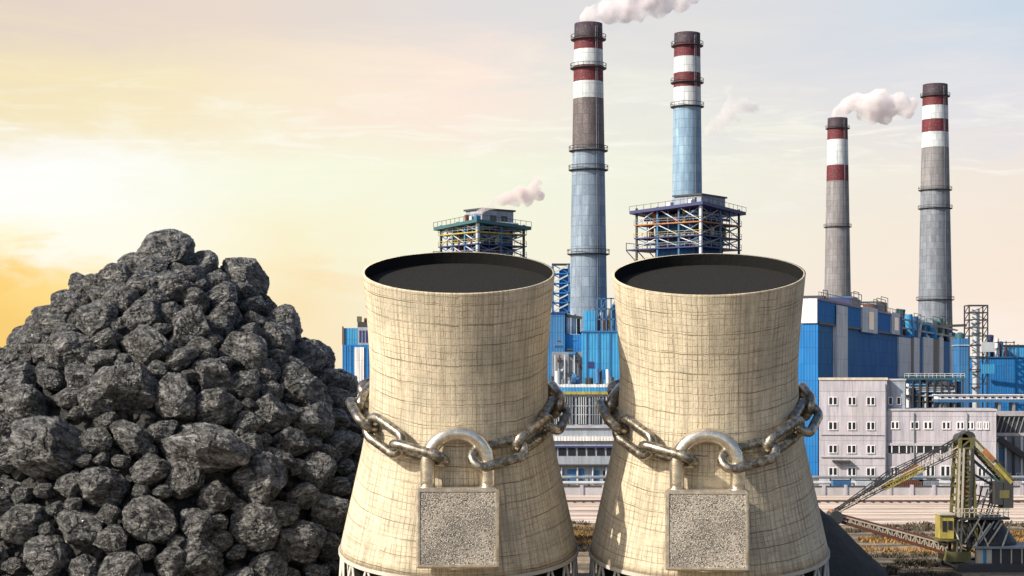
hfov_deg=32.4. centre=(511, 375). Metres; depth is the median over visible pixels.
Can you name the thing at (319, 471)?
coal lump
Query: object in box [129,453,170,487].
coal lump
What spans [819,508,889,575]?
slag heap
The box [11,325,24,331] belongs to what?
coal lump
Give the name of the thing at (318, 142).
sky
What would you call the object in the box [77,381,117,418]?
coal lump
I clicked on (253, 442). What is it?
coal lump
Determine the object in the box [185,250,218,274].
coal lump
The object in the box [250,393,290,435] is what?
coal lump
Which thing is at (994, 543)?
excavator
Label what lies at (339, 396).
coal lump
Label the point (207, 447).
coal lump
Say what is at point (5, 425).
coal lump
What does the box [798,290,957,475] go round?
boiler hall
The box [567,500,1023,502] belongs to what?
rail track
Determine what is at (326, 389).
coal lump
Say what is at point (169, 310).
coal lump
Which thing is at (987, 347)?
lattice tower
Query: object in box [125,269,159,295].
coal lump
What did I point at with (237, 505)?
coal lump
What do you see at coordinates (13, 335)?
coal lump
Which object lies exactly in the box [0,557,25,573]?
coal lump
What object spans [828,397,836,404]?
window
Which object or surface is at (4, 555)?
coal lump
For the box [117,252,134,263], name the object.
coal lump
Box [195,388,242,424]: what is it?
coal lump
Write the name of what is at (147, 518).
coal lump
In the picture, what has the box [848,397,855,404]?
window
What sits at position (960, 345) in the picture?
ash silo
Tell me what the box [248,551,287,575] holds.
coal lump
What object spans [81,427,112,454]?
coal lump
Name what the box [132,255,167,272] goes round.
coal lump
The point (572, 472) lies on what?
lower window
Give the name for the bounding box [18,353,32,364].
coal lump
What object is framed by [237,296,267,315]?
coal lump
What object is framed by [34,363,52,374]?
coal lump
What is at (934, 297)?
chimney
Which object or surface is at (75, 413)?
coal lump
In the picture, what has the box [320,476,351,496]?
coal lump
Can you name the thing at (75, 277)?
coal lump
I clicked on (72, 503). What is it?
coal lump
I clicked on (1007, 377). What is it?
blue store
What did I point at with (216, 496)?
coal lump
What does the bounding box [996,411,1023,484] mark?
transfer house
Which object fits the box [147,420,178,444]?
coal lump
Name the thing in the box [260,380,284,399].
coal lump
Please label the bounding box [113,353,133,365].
coal lump
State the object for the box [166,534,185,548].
coal lump
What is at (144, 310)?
coal lump
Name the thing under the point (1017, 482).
container
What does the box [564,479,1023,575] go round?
ground
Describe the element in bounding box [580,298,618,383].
bunker block
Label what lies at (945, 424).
window
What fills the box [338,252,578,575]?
cooling tower
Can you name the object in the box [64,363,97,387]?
coal lump
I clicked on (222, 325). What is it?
coal lump
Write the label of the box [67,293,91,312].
coal lump
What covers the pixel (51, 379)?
coal lump
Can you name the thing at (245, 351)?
coal lump
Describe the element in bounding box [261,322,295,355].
coal lump
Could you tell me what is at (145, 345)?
coal lump
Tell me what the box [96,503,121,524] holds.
coal lump
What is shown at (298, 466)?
coal lump
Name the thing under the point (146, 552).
coal lump
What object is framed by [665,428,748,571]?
padlock
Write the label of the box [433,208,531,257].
boiler house
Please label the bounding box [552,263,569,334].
stair tower
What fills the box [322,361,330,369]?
coal lump
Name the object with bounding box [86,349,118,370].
coal lump
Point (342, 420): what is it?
coal lump
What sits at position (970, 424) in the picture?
window
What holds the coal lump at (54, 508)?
on the coal rubble
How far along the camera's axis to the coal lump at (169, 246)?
202.04 m
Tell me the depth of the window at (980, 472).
325.74 m
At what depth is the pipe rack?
352.25 m
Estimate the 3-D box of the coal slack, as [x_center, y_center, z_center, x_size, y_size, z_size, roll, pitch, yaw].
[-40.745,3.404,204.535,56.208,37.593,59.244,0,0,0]
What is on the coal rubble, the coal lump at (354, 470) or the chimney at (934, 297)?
the coal lump at (354, 470)
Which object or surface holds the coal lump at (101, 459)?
on the coal rubble
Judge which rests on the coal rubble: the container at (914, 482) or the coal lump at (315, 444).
the coal lump at (315, 444)
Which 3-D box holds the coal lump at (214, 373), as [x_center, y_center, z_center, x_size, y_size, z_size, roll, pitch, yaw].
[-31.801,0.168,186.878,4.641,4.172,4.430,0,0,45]
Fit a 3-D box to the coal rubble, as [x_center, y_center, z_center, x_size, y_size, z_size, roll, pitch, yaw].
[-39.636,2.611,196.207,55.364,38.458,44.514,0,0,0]
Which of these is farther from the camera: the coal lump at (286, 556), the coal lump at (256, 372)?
the coal lump at (256, 372)
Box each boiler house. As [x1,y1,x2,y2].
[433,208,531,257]
[626,193,745,260]
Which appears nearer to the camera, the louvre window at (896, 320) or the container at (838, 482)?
the container at (838, 482)
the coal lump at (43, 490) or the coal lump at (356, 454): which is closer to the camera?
the coal lump at (43, 490)
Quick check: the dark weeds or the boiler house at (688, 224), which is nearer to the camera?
the dark weeds
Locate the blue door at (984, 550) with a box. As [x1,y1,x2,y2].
[983,549,985,562]
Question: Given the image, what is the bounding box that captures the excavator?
[826,431,1023,571]
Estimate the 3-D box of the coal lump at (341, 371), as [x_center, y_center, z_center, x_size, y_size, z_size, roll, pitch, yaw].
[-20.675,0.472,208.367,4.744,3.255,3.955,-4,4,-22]
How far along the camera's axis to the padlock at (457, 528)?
159.62 m
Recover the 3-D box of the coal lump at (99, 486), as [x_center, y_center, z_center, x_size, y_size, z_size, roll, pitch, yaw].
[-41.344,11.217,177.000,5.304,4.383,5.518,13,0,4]
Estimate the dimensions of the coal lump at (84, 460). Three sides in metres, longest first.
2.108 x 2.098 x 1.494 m
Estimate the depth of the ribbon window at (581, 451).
344.89 m
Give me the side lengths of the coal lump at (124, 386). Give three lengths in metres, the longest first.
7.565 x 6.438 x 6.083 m
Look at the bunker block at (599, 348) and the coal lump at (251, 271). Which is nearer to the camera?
the coal lump at (251, 271)
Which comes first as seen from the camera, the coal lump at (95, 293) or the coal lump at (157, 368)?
the coal lump at (157, 368)
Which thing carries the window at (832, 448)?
in the office block at (871, 426)
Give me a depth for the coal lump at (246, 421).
183.24 m
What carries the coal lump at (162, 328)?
on the coal rubble
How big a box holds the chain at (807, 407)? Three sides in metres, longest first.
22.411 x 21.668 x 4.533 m
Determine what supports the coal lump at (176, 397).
on the coal rubble
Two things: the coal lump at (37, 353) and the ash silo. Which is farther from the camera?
the ash silo
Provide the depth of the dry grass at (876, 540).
223.99 m
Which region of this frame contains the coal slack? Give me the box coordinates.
[0,302,338,575]
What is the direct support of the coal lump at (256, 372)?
on the coal rubble
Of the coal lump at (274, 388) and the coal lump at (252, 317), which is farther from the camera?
the coal lump at (252, 317)
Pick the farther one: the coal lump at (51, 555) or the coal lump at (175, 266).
the coal lump at (175, 266)
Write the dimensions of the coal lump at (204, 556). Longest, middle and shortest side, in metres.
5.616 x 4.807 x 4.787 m
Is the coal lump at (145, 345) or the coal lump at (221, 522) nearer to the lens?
the coal lump at (221, 522)
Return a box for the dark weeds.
[571,519,1023,575]
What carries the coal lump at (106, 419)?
on the coal rubble
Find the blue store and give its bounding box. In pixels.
[970,335,1023,410]
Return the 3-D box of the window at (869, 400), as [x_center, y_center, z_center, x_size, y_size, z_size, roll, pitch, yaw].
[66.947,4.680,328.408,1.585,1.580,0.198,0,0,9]
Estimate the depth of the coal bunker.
376.00 m
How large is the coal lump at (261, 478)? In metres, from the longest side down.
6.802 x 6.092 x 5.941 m
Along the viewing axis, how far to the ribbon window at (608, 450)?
344.89 m
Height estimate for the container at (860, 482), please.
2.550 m
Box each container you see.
[831,479,850,485]
[853,479,873,485]
[897,479,922,485]
[917,479,938,485]
[976,479,983,485]
[1013,479,1021,485]
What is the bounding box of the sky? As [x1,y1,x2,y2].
[0,0,1023,368]
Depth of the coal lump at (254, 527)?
178.23 m
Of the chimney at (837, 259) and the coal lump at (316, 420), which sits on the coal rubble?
the coal lump at (316, 420)
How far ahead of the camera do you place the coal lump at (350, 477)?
189.76 m
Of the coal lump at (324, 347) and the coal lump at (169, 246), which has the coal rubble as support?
the coal lump at (324, 347)
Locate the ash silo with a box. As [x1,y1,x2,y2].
[952,332,969,407]
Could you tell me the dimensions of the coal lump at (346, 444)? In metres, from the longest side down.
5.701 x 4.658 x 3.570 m
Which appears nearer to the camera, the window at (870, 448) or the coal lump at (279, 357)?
the coal lump at (279, 357)
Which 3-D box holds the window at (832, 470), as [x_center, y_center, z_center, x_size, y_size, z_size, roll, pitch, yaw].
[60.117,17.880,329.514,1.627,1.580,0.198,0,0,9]
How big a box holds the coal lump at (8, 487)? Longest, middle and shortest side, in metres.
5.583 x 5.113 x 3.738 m
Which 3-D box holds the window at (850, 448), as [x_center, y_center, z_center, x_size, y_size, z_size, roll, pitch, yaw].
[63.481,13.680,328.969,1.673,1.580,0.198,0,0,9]
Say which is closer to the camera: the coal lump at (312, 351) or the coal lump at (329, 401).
the coal lump at (329, 401)
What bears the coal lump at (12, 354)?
on the coal rubble
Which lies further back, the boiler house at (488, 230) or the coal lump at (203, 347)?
the boiler house at (488, 230)
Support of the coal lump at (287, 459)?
on the coal rubble
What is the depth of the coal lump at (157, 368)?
184.28 m
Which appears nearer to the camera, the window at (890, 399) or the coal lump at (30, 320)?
the coal lump at (30, 320)
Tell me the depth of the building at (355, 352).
420.00 m
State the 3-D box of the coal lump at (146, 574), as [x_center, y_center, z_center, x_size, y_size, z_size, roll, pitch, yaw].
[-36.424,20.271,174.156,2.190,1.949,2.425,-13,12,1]
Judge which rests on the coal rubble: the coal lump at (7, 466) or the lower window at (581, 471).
the coal lump at (7, 466)
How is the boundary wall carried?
on the sand yard at (887, 512)
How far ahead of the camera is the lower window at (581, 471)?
344.89 m
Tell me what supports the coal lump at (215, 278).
on the coal rubble
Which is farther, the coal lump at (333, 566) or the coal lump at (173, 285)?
the coal lump at (173, 285)
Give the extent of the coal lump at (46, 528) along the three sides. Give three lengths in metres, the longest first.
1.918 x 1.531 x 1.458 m
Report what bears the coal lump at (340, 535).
on the coal lump at (330, 548)
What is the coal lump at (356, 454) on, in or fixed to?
on the coal rubble
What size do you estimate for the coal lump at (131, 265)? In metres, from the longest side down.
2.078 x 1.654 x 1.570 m
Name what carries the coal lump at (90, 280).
on the coal rubble
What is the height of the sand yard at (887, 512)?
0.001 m
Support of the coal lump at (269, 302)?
on the coal rubble
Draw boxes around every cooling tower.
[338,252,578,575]
[589,253,829,575]
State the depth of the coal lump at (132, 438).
178.50 m
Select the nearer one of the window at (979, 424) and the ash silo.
the window at (979, 424)
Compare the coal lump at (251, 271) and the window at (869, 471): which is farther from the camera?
the window at (869, 471)
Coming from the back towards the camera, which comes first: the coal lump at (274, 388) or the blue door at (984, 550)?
the blue door at (984, 550)
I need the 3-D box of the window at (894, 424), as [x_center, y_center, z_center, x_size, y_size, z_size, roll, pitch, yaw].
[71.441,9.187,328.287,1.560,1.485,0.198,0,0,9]
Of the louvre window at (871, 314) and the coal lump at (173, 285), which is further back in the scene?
the louvre window at (871, 314)
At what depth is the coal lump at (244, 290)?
201.91 m
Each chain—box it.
[345,377,571,471]
[595,379,822,473]
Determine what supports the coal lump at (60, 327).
on the coal rubble
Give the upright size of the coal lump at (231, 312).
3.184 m
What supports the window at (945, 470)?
in the office block at (871, 426)
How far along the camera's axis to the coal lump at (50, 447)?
177.30 m
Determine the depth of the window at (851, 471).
328.93 m
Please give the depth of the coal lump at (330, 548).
183.93 m
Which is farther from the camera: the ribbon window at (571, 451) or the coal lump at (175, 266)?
the ribbon window at (571, 451)
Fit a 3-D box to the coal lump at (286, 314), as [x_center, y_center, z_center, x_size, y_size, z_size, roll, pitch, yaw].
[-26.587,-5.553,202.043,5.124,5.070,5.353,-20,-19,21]
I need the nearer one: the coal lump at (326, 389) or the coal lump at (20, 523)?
the coal lump at (20, 523)
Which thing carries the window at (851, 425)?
in the office block at (871, 426)
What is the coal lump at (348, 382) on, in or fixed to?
on the coal rubble
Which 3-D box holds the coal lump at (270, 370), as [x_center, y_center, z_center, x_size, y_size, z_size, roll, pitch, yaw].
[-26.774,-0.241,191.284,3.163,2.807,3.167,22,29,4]
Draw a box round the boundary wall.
[564,485,1023,494]
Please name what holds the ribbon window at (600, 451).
in the turbine hall
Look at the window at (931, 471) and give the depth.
327.25 m
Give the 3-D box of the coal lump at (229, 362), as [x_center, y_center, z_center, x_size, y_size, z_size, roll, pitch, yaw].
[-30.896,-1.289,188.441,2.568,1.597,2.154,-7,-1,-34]
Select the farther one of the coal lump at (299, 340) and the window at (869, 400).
the window at (869, 400)
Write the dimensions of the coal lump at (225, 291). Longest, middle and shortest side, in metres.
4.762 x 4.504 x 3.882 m
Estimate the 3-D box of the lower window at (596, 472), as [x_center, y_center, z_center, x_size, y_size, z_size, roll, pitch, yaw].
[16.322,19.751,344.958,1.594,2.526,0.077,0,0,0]
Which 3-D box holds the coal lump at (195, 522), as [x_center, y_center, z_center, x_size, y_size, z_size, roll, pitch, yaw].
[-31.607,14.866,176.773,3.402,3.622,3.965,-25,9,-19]
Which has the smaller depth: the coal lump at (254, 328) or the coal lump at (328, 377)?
the coal lump at (254, 328)
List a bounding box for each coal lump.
[0,348,6,355]
[0,361,38,402]
[0,364,7,372]
[0,403,12,437]
[0,436,15,473]
[0,477,22,511]
[0,503,48,544]
[0,543,11,575]
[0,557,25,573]
[2,346,22,364]
[3,384,48,421]
[6,331,23,346]
[7,415,89,480]
[10,337,19,346]
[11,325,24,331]
[11,486,35,504]
[16,330,49,353]
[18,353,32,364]
[23,314,47,330]
[23,534,75,575]
[30,304,52,314]
[31,343,44,362]
[33,483,55,497]
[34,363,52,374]
[35,313,68,335]
[36,369,63,390]
[37,522,55,535]
[43,331,95,374]
[45,501,63,515]
[50,289,74,315]
[50,323,79,335]
[54,387,79,408]
[54,471,79,497]
[57,508,103,546]
[63,497,82,510]
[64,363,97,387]
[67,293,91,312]
[67,406,84,420]
[67,553,99,575]
[68,272,84,286]
[68,279,85,293]
[68,314,76,325]
[74,300,117,335]
[74,453,93,467]
[76,466,129,507]
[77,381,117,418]
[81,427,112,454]
[83,273,97,294]
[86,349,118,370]
[88,286,107,300]
[88,362,158,415]
[90,328,123,349]
[92,452,110,466]
[93,524,127,553]
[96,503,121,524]
[97,262,132,288]
[97,550,143,575]
[98,411,117,427]
[101,285,139,314]
[109,419,153,454]
[111,317,125,332]
[111,454,131,467]
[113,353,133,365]
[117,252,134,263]
[119,324,175,365]
[122,296,161,331]
[122,495,178,543]
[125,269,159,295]
[126,263,134,268]
[128,256,135,264]
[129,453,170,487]
[131,484,150,498]
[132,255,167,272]
[133,229,195,264]
[135,543,155,560]
[140,571,154,575]
[142,445,157,456]
[143,288,170,305]
[147,359,167,379]
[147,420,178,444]
[150,484,173,498]
[152,323,172,334]
[153,372,196,420]
[154,545,186,575]
[157,270,190,302]
[159,301,182,323]
[159,422,251,474]
[164,346,198,372]
[164,460,204,498]
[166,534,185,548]
[168,262,184,270]
[170,336,186,347]
[172,305,210,341]
[180,508,214,538]
[181,265,205,282]
[181,287,209,312]
[181,368,197,383]
[182,536,224,575]
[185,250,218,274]
[185,336,217,361]
[190,358,233,392]
[192,279,207,292]
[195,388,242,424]
[196,479,237,514]
[205,281,238,313]
[206,271,230,288]
[206,333,223,347]
[208,302,242,329]
[208,316,233,338]
[208,530,232,551]
[212,514,228,530]
[217,331,267,371]
[218,356,234,369]
[220,257,269,296]
[225,544,246,560]
[225,566,253,575]
[228,371,261,400]
[228,502,281,552]
[229,410,264,435]
[229,498,246,511]
[230,451,287,505]
[231,279,252,303]
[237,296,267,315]
[238,302,252,313]
[238,322,261,335]
[240,433,263,459]
[241,398,256,409]
[243,311,266,327]
[247,369,259,377]
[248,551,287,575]
[249,292,260,297]
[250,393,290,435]
[258,358,280,384]
[259,432,272,447]
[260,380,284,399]
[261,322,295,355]
[263,295,276,306]
[263,307,276,316]
[263,446,294,472]
[265,304,300,340]
[266,500,299,526]
[267,349,288,367]
[272,426,308,456]
[274,520,326,566]
[277,361,326,407]
[279,552,290,563]
[284,402,301,423]
[285,482,320,509]
[287,355,307,368]
[287,567,301,575]
[289,401,334,443]
[289,458,305,475]
[291,340,326,372]
[295,338,303,344]
[296,451,336,489]
[302,563,330,575]
[303,361,314,371]
[304,438,322,453]
[308,493,349,533]
[310,339,328,355]
[314,368,340,386]
[318,531,340,561]
[320,444,341,461]
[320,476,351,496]
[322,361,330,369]
[322,384,328,394]
[322,561,339,575]
[323,430,361,462]
[325,394,333,406]
[327,346,335,362]
[327,386,347,409]
[332,407,350,430]
[334,368,352,374]
[336,372,357,397]
[336,458,354,475]
[337,529,343,539]
[342,472,356,499]
[344,408,362,436]
[351,445,362,462]
[351,462,358,472]
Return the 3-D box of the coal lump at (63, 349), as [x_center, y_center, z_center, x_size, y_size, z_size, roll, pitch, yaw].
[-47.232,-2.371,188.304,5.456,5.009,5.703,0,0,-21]
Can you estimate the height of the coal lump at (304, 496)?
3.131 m
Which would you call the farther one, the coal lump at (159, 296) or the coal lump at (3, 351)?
the coal lump at (3, 351)
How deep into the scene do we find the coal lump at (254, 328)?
194.17 m
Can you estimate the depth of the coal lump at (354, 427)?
197.80 m
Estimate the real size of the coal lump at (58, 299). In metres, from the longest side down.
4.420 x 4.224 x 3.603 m
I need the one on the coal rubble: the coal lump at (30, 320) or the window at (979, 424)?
the coal lump at (30, 320)
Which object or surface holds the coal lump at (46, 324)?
on the coal rubble
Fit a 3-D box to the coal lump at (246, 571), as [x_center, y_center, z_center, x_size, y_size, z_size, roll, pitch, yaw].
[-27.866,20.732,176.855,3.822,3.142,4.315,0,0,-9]
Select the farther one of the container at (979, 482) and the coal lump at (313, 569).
the container at (979, 482)
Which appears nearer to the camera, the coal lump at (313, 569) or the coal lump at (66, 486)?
the coal lump at (66, 486)
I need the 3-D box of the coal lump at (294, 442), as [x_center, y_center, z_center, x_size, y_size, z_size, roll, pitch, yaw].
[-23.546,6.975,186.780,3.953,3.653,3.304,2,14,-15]
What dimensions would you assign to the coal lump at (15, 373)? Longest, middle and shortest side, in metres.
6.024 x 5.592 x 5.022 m
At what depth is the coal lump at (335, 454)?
188.61 m
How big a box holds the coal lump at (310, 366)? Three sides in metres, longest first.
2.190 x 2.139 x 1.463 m
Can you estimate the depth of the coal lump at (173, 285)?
194.49 m
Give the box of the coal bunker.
[548,312,581,383]
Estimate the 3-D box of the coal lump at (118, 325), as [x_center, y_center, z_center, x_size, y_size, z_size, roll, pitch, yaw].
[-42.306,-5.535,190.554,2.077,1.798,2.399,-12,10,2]
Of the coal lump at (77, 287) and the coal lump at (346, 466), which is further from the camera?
the coal lump at (77, 287)
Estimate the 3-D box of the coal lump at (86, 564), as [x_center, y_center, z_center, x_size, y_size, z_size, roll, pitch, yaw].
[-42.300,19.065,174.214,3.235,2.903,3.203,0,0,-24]
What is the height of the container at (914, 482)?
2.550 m
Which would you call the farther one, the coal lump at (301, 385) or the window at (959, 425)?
the window at (959, 425)
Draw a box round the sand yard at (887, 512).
[566,495,1023,524]
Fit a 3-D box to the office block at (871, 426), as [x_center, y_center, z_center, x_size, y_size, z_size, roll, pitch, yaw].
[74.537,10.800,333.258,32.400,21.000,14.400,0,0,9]
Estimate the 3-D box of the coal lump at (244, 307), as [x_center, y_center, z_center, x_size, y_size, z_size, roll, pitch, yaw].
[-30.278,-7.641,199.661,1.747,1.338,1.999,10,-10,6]
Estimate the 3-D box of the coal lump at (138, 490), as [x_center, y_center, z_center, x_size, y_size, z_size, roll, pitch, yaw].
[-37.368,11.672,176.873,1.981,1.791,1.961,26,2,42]
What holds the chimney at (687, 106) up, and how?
on the ground at (583, 560)
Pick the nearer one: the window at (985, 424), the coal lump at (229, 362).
the coal lump at (229, 362)
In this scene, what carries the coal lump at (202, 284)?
on the coal rubble
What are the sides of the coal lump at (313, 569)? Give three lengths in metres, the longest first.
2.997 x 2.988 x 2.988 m
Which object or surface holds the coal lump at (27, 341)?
on the coal rubble
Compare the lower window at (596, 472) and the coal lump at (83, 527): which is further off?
the lower window at (596, 472)
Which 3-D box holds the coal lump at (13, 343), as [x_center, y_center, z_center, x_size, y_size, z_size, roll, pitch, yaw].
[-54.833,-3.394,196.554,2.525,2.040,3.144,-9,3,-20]
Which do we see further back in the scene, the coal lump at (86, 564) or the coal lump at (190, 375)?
the coal lump at (190, 375)
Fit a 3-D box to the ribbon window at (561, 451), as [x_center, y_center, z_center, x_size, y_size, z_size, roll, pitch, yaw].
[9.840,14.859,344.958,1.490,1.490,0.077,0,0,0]
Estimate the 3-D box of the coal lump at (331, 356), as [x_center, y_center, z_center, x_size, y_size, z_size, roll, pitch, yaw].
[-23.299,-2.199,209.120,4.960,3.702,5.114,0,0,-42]
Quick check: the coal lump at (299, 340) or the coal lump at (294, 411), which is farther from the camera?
the coal lump at (299, 340)
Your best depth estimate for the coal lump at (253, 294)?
203.13 m
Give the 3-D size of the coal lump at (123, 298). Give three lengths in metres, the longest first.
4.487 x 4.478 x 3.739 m
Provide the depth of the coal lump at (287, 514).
180.91 m
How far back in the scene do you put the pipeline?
319.77 m
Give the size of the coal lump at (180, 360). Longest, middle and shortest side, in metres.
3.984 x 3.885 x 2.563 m
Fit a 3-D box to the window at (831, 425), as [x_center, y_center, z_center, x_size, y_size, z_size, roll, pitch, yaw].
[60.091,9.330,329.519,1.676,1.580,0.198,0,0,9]
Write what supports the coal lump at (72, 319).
on the coal rubble
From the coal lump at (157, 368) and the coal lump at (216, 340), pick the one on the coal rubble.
the coal lump at (216, 340)
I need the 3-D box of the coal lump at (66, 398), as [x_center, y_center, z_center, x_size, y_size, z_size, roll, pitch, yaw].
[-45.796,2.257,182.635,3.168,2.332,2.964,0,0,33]
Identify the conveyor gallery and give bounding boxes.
[932,394,1023,410]
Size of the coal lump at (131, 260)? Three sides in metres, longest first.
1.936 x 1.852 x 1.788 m
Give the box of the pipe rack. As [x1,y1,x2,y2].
[899,373,964,407]
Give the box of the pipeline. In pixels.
[562,475,1023,485]
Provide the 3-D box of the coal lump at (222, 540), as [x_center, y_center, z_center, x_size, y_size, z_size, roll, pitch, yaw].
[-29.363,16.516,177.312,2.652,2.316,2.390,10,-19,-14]
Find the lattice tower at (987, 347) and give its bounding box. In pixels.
[932,305,994,407]
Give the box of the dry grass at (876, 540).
[572,524,1023,553]
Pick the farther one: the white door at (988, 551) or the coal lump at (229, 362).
the white door at (988, 551)
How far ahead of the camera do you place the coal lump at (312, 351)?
199.42 m
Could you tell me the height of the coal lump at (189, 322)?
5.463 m
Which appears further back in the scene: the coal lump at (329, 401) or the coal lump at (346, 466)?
the coal lump at (329, 401)
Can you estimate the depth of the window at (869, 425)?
328.45 m
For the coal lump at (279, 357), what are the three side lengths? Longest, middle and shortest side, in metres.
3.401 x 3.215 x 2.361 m
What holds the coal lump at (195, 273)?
on the coal rubble
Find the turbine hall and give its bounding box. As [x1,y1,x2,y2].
[551,368,613,484]
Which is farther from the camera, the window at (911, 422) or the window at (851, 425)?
the window at (851, 425)
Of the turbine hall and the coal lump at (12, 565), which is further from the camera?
the turbine hall
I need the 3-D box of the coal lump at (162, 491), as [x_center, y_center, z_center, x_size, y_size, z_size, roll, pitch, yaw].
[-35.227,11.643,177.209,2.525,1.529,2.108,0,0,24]
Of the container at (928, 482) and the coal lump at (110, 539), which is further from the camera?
the container at (928, 482)
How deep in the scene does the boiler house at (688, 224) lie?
432.59 m
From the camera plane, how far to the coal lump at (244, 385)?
186.38 m
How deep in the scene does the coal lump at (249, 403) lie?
184.97 m
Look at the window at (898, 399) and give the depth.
329.58 m
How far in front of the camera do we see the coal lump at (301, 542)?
180.60 m
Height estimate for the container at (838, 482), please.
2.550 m
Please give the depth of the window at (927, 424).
327.33 m
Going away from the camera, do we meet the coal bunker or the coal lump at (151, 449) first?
the coal lump at (151, 449)
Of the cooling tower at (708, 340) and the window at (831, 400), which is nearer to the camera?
the cooling tower at (708, 340)
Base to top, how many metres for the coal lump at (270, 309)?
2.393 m
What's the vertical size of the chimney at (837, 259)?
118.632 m
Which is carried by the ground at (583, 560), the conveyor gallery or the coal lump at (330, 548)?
the conveyor gallery
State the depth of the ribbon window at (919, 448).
327.41 m
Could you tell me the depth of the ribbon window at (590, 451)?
344.89 m
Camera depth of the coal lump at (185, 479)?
177.14 m
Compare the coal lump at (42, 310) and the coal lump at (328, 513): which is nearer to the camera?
the coal lump at (328, 513)
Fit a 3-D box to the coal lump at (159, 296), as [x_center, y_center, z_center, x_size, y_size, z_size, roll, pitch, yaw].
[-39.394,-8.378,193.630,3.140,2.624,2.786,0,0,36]
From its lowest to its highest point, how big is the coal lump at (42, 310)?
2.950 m
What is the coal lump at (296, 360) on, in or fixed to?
on the coal rubble
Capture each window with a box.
[558,448,565,455]
[567,469,575,480]
[568,448,575,455]
[578,448,584,455]
[579,469,583,480]
[587,448,594,455]
[591,470,598,480]
[597,448,603,455]
[606,448,611,455]
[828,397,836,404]
[828,422,836,429]
[829,445,836,452]
[829,467,836,475]
[847,445,855,452]
[847,467,855,475]
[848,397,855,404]
[848,422,855,429]
[866,397,874,404]
[866,422,874,429]
[866,468,874,475]
[867,445,874,453]
[869,312,873,329]
[888,397,892,404]
[888,446,909,452]
[891,421,898,428]
[894,317,898,330]
[896,397,900,404]
[910,421,918,428]
[911,446,947,452]
[924,421,932,428]
[926,465,934,475]
[940,465,950,475]
[942,421,950,429]
[956,422,963,429]
[968,422,973,429]
[977,422,981,429]
[978,467,985,475]
[983,422,988,429]
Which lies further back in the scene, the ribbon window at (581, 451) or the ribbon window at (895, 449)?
the ribbon window at (581, 451)
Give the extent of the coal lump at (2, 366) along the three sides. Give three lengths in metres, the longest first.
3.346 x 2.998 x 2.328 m
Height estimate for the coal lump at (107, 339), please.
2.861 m
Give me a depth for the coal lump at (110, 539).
173.51 m
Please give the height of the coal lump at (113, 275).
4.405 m
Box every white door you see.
[975,549,982,562]
[986,549,991,562]
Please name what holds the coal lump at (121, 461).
on the coal rubble
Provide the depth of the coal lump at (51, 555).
173.44 m
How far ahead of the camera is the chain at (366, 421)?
163.00 m
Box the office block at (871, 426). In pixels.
[818,378,996,485]
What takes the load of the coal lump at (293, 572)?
on the ground at (583, 560)
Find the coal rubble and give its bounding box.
[0,264,353,575]
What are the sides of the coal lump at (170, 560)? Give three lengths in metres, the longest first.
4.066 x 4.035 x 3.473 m
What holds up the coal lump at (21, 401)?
on the coal rubble
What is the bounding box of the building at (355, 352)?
[342,316,369,397]
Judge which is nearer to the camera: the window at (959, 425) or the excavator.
the excavator
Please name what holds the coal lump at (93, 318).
on the coal rubble
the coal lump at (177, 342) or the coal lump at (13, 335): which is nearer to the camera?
the coal lump at (177, 342)
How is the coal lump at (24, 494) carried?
on the coal rubble
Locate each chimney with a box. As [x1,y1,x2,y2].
[567,21,609,334]
[670,31,703,202]
[824,117,851,297]
[916,83,953,331]
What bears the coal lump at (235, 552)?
on the coal rubble
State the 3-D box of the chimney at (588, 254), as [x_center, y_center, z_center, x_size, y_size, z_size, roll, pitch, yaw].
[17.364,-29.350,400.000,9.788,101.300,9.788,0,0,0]
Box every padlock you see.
[416,426,498,569]
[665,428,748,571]
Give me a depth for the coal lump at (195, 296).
194.40 m
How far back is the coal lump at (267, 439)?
183.84 m

